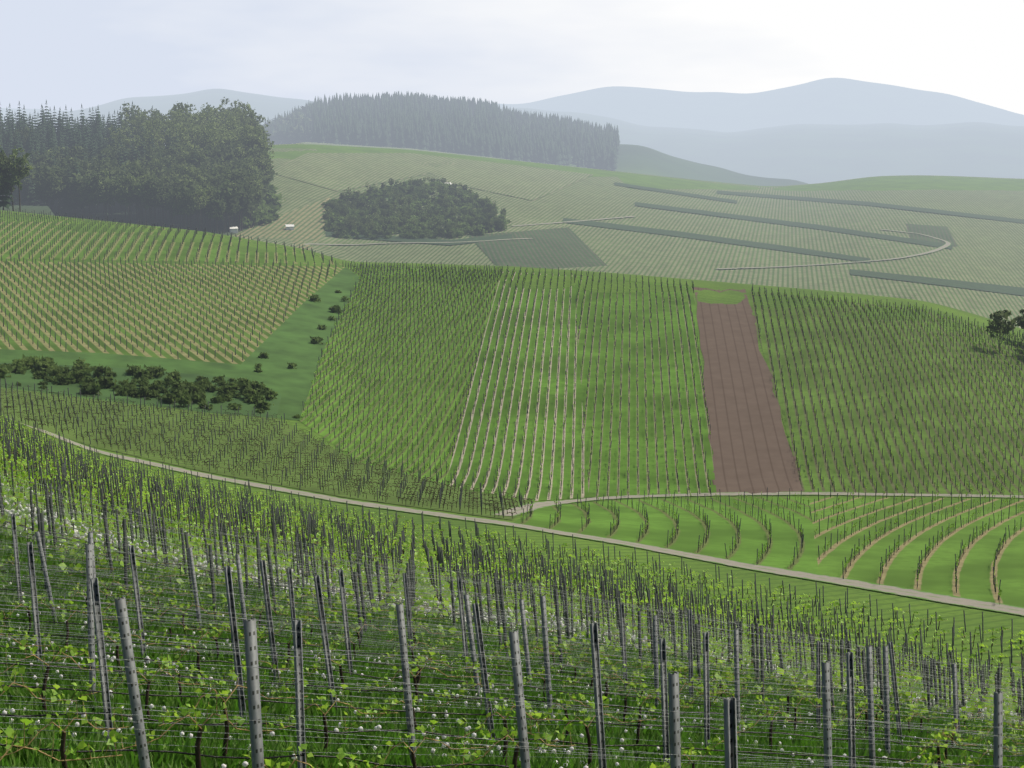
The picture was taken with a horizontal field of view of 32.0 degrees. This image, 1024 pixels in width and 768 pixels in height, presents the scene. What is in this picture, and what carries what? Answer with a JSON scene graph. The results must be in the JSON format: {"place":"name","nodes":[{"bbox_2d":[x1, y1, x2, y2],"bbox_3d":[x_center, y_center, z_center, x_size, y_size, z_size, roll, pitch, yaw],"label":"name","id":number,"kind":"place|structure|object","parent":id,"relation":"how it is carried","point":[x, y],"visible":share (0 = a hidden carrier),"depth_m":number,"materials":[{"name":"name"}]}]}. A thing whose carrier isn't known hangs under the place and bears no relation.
{"place":"outdoors","nodes":[
{"label":"outdoors","id":0,"kind":"place"},
{"bbox_2d":[0,261,344,363],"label":"field","id":1,"kind":"structure","parent":0,"point":[32,341],"depth_m":394.25,"materials":[{"name":"green plant"}]},
{"bbox_2d":[285,238,533,245],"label":"path","id":2,"kind":"structure","parent":0,"point":[406,242],"depth_m":855.49,"materials":[{"name":"beige gravel"}]},
{"bbox_2d":[326,232,511,244],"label":"field bank","id":3,"kind":"structure","parent":0,"point":[455,241],"depth_m":865.17,"materials":[{"name":"green plant"}]},
{"bbox_2d":[273,153,593,199],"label":"field","id":4,"kind":"structure","parent":0,"point":[338,171],"depth_m":1129.75,"materials":[{"name":"green plant"}]},
{"bbox_2d":[0,78,1023,767],"bbox_3d":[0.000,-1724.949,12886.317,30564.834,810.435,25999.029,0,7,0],"label":"terrain","id":5,"kind":"structure","parent":0,"point":[818,134],"depth_m":1431.01,"materials":[{"name":"green plant"}]},
{"bbox_2d":[0,104,195,217],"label":"conifer bark","id":6,"kind":"object","parent":5,"relation":"on","point":[63,148],"visible":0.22,"depth_m":949.36,"materials":[{"name":"brown plant"}]},
{"bbox_2d":[0,101,212,209],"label":"conifer trees","id":7,"kind":"object","parent":6,"relation":"attached to","point":[6,138],"visible":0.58,"depth_m":949.20,"materials":[{"name":"green plant"}]},
{"bbox_2d":[0,198,253,234],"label":"forest floor","id":8,"kind":"structure","parent":5,"relation":"on","point":[115,216],"depth_m":866.95,"materials":[{"name":"green plant"}]},
{"bbox_2d":[4,362,272,405],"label":"tree bark","id":9,"kind":"object","parent":5,"relation":"on","point":[146,389],"visible":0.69,"depth_m":312.55,"materials":[{"name":"brown plant"}]},
{"bbox_2d":[12,157,264,233],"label":"tree trunks","id":10,"kind":"object","parent":5,"relation":"on","point":[170,216],"visible":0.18,"depth_m":847.53,"materials":[{"name":"brown plant"}]},
{"bbox_2d":[0,127,277,220],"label":"trees","id":11,"kind":"object","parent":5,"relation":"on","point":[44,173],"visible":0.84,"depth_m":853.35,"materials":[{"name":"green plant"}]},
{"bbox_2d":[0,354,277,412],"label":"bushes","id":12,"kind":"object","parent":5,"relation":"on","point":[186,392],"visible":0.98,"depth_m":312.92,"materials":[{"name":"green plant"}]},
{"bbox_2d":[0,349,286,417],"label":"bank grass","id":13,"kind":"structure","parent":5,"relation":"on","point":[236,371],"depth_m":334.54,"materials":[{"name":"green plant"}]},
{"bbox_2d":[0,206,336,361],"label":"vineyard posts","id":14,"kind":"object","parent":5,"relation":"on","point":[177,232],"visible":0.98,"depth_m":434.39,"materials":[{"name":"wood"}]},
{"bbox_2d":[0,212,341,264],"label":"field","id":15,"kind":"structure","parent":5,"relation":"on","point":[146,247],"depth_m":489.92,"materials":[{"name":"green plant"}]},
{"bbox_2d":[115,110,270,153],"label":"trees","id":16,"kind":"object","parent":5,"relation":"on","point":[193,137],"visible":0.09,"depth_m":978.12,"materials":[{"name":"green plant"}]},
{"bbox_2d":[105,97,274,157],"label":"trees","id":17,"kind":"object","parent":16,"relation":"attached to","point":[197,130],"visible":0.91,"depth_m":998.14,"materials":[{"name":"green plant"}]},
{"bbox_2d":[230,227,237,232],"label":"field hut","id":18,"kind":"object","parent":5,"relation":"on","point":[233,229],"visible":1,"depth_m":848.21,"materials":[{"name":"white"}]},
{"bbox_2d":[230,177,284,227],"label":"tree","id":19,"kind":"object","parent":5,"relation":"on","point":[270,215],"visible":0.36,"depth_m":879.90,"materials":[{"name":"green plant"}]},
{"bbox_2d":[0,379,521,517],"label":"grapevines","id":20,"kind":"object","parent":5,"relation":"on","point":[419,478],"visible":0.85,"depth_m":263.68,"materials":[{"name":"green plant"}]},
{"bbox_2d":[0,388,526,519],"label":"vineyard","id":21,"kind":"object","parent":5,"relation":"on","point":[315,486],"visible":0.7,"depth_m":263.24,"materials":[{"name":"green plant"}]},
{"bbox_2d":[0,384,535,518],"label":"posts","id":22,"kind":"object","parent":5,"relation":"on","point":[385,493],"visible":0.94,"depth_m":258.15,"materials":[{"name":"brown"}]},
{"bbox_2d":[285,224,293,229],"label":"field hut","id":23,"kind":"object","parent":5,"relation":"on","point":[289,226],"visible":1,"depth_m":867.83,"materials":[{"name":"white"}]},
{"bbox_2d":[241,267,359,419],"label":"grass strip","id":24,"kind":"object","parent":5,"relation":"on","point":[285,342],"visible":0.95,"depth_m":364.40,"materials":[{"name":"green plant"}]},
{"bbox_2d":[254,290,348,418],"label":"bushes","id":25,"kind":"object","parent":5,"relation":"on","point":[334,308],"visible":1,"depth_m":386.49,"materials":[{"name":"green plant"}]},
{"bbox_2d":[299,267,499,483],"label":"vineyard","id":26,"kind":"object","parent":5,"relation":"on","point":[393,412],"visible":0.78,"depth_m":339.48,"materials":[{"name":"green plant"}]},
{"bbox_2d":[325,180,503,236],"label":"thicket sapling bark","id":27,"kind":"object","parent":5,"relation":"on","point":[425,209],"visible":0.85,"depth_m":915.78,"materials":[{"name":"brown plant"}]},
{"bbox_2d":[321,176,510,238],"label":"thicket foliage","id":28,"kind":"object","parent":5,"relation":"on","point":[478,212],"visible":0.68,"depth_m":924.66,"materials":[{"name":"green plant"}]},
{"bbox_2d":[293,141,614,170],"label":"forest floor","id":29,"kind":"structure","parent":5,"relation":"on","point":[601,168],"depth_m":2296.18,"materials":[{"name":"green plant"}]},
{"bbox_2d":[262,104,311,144],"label":"trees","id":30,"kind":"object","parent":29,"relation":"on","point":[292,129],"visible":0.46,"depth_m":2423.85,"materials":[{"name":"green plant"}]},
{"bbox_2d":[260,91,619,168],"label":"conifer forest","id":31,"kind":"object","parent":29,"relation":"on","point":[422,121],"visible":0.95,"depth_m":2286.47,"materials":[{"name":"green plant"}]},
{"bbox_2d":[11,513,1002,767],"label":"vineyard posts","id":32,"kind":"object","parent":5,"relation":"on","point":[669,701],"visible":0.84,"depth_m":19.83,"materials":[{"name":"grey wood"}]},
{"bbox_2d":[0,480,1018,767],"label":"dandelion","id":33,"kind":"object","parent":5,"relation":"on","point":[354,674],"depth_m":26.06,"materials":[{"name":"plant"}]},
{"bbox_2d":[1,474,1020,767],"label":"dandelion clocks","id":34,"kind":"object","parent":5,"relation":"on","point":[775,666],"visible":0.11,"depth_m":51.81,"materials":[{"name":"white plant"}]},
{"bbox_2d":[0,521,1023,767],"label":"grass","id":35,"kind":"structure","parent":5,"relation":"on","point":[758,737],"depth_m":25.33,"materials":[{"name":"green plant"}]},
{"bbox_2d":[0,410,1023,737],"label":"grapevines","id":36,"kind":"object","parent":5,"relation":"on","point":[610,588],"visible":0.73,"depth_m":97.49,"materials":[{"name":"green plant"}]},
{"bbox_2d":[0,473,1023,767],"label":"vineyard wires","id":37,"kind":"object","parent":36,"relation":"attached to","point":[408,625],"visible":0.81,"depth_m":23.33,"materials":[{"name":"grey metal"}]},
{"bbox_2d":[0,415,1023,767],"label":"vine","id":38,"kind":"object","parent":5,"relation":"on","point":[10,731],"depth_m":52.99,"materials":[{"name":"green plant"}]},
{"bbox_2d":[302,260,1023,498],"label":"grapevines","id":39,"kind":"object","parent":5,"relation":"on","point":[906,445],"depth_m":342.79,"materials":[{"name":"green plant"}]},
{"bbox_2d":[302,263,1023,494],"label":"vine leaves","id":40,"kind":"object","parent":39,"relation":"attached to","point":[368,440],"depth_m":342.99,"materials":[{"name":"green plant"}]},
{"bbox_2d":[513,496,818,573],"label":"field plot","id":41,"kind":"object","parent":5,"relation":"on","point":[755,535],"visible":0.91,"depth_m":217.59,"materials":[{"name":"green plant"}]},
{"bbox_2d":[522,484,1021,599],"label":"plot posts","id":42,"kind":"object","parent":5,"relation":"on","point":[802,538],"visible":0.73,"depth_m":216.46,"materials":[{"name":"grey wood"}]},
{"bbox_2d":[521,491,1023,603],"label":"grapevines","id":43,"kind":"object","parent":5,"relation":"on","point":[841,517],"visible":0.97,"depth_m":219.01,"materials":[{"name":"green plant"}]},
{"bbox_2d":[809,496,1023,606],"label":"field plot","id":44,"kind":"object","parent":5,"relation":"on","point":[974,575],"visible":0.94,"depth_m":202.84,"materials":[{"name":"green plant"}]},
{"bbox_2d":[996,325,1023,348],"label":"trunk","id":45,"kind":"object","parent":5,"relation":"on","point":[1000,337],"visible":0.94,"depth_m":366.30,"materials":[{"name":"brown wood"}]},
{"bbox_2d":[986,307,1023,337],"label":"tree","id":46,"kind":"object","parent":45,"relation":"attached to","point":[999,322],"visible":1,"depth_m":365.63,"materials":[{"name":"green plant"}]},
{"bbox_2d":[0,521,1023,767],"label":"vineyard drip hose","id":47,"kind":"object","parent":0,"point":[382,677],"visible":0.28,"depth_m":24.62,"materials":[{"name":"black plastic"}]},
{"bbox_2d":[0,0,1023,114],"label":"sky","id":48,"kind":"structure","parent":0,"point":[71,54],"materials":[{"name":"white"}]},
{"bbox_2d":[7,418,1023,615],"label":"path","id":49,"kind":"structure","parent":0,"point":[973,603],"depth_m":191.21,"materials":[{"name":"grey gravel"}]},
{"bbox_2d":[446,272,588,500],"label":"field","id":50,"kind":"structure","parent":0,"point":[577,458],"depth_m":313.79,"materials":[{"name":"green plant"}]},
{"bbox_2d":[470,214,564,235],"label":"field","id":51,"kind":"structure","parent":0,"point":[515,220],"depth_m":931.49,"materials":[{"name":"green plant"}]},
{"bbox_2d":[470,227,606,268],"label":"dark field","id":52,"kind":"structure","parent":0,"point":[565,247],"depth_m":836.34,"materials":[{"name":"green plant"}]},
{"bbox_2d":[511,216,636,225],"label":"path","id":53,"kind":"structure","parent":0,"point":[574,221],"depth_m":967.59,"materials":[{"name":"beige gravel"}]},
{"bbox_2d":[256,142,1023,327],"bbox_3d":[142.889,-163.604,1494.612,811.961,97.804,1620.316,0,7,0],"label":"field","id":54,"kind":"structure","parent":0,"point":[988,251],"depth_m":964.16,"materials":[{"name":"green plant"}]},
{"bbox_2d":[233,197,329,249],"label":"plot","id":55,"kind":"object","parent":54,"relation":"on","point":[307,221],"visible":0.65,"depth_m":874.60,"materials":[{"name":"green plant"}]},
{"bbox_2d":[573,275,716,496],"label":"field","id":56,"kind":"structure","parent":0,"point":[630,418],"depth_m":322.06,"materials":[{"name":"green plant"}]},
{"bbox_2d":[615,182,736,202],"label":"field bank","id":57,"kind":"structure","parent":0,"point":[675,192],"depth_m":1290.36,"materials":[{"name":"green plant"}]},
{"bbox_2d":[563,218,869,262],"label":"field bank","id":58,"kind":"structure","parent":0,"point":[724,240],"depth_m":958.74,"materials":[{"name":"green plant"}]},
{"bbox_2d":[694,287,802,495],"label":"brown field","id":59,"kind":"structure","parent":0,"point":[750,446],"depth_m":313.91,"materials":[{"name":"brown soil"}]},
{"bbox_2d":[491,492,1022,515],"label":"path","id":60,"kind":"structure","parent":0,"point":[536,506],"depth_m":258.80,"materials":[{"name":"grey gravel"}]},
{"bbox_2d":[635,202,952,248],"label":"field bank","id":61,"kind":"structure","parent":0,"point":[843,230],"depth_m":1099.06,"materials":[{"name":"green plant"}]},
{"bbox_2d":[715,229,950,268],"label":"path","id":62,"kind":"structure","parent":0,"point":[946,244],"depth_m":893.36,"materials":[{"name":"beige gravel"}]},
{"bbox_2d":[717,191,1023,222],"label":"field bank","id":63,"kind":"structure","parent":0,"point":[882,205],"depth_m":1235.61,"materials":[{"name":"green plant"}]},
{"bbox_2d":[746,291,1023,494],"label":"field","id":64,"kind":"structure","parent":0,"point":[900,462],"depth_m":315.62,"materials":[{"name":"green plant"}]},
{"bbox_2d":[907,224,956,245],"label":"plot","id":65,"kind":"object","parent":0,"point":[942,232],"depth_m":1032.63,"materials":[{"name":"green plant"}]},
{"bbox_2d":[850,269,1023,295],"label":"field bank","id":66,"kind":"structure","parent":0,"point":[978,286],"depth_m":817.39,"materials":[{"name":"green plant"}]},
{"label":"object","id":67,"kind":"object","parent":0,"visible":0},
{"bbox_2d":[326,179,490,238],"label":"thicket tree bark","id":68,"kind":"object","parent":67,"relation":"on","point":[416,213],"visible":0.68,"depth_m":932.34,"materials":[{"name":"brown plant"}]}
]}

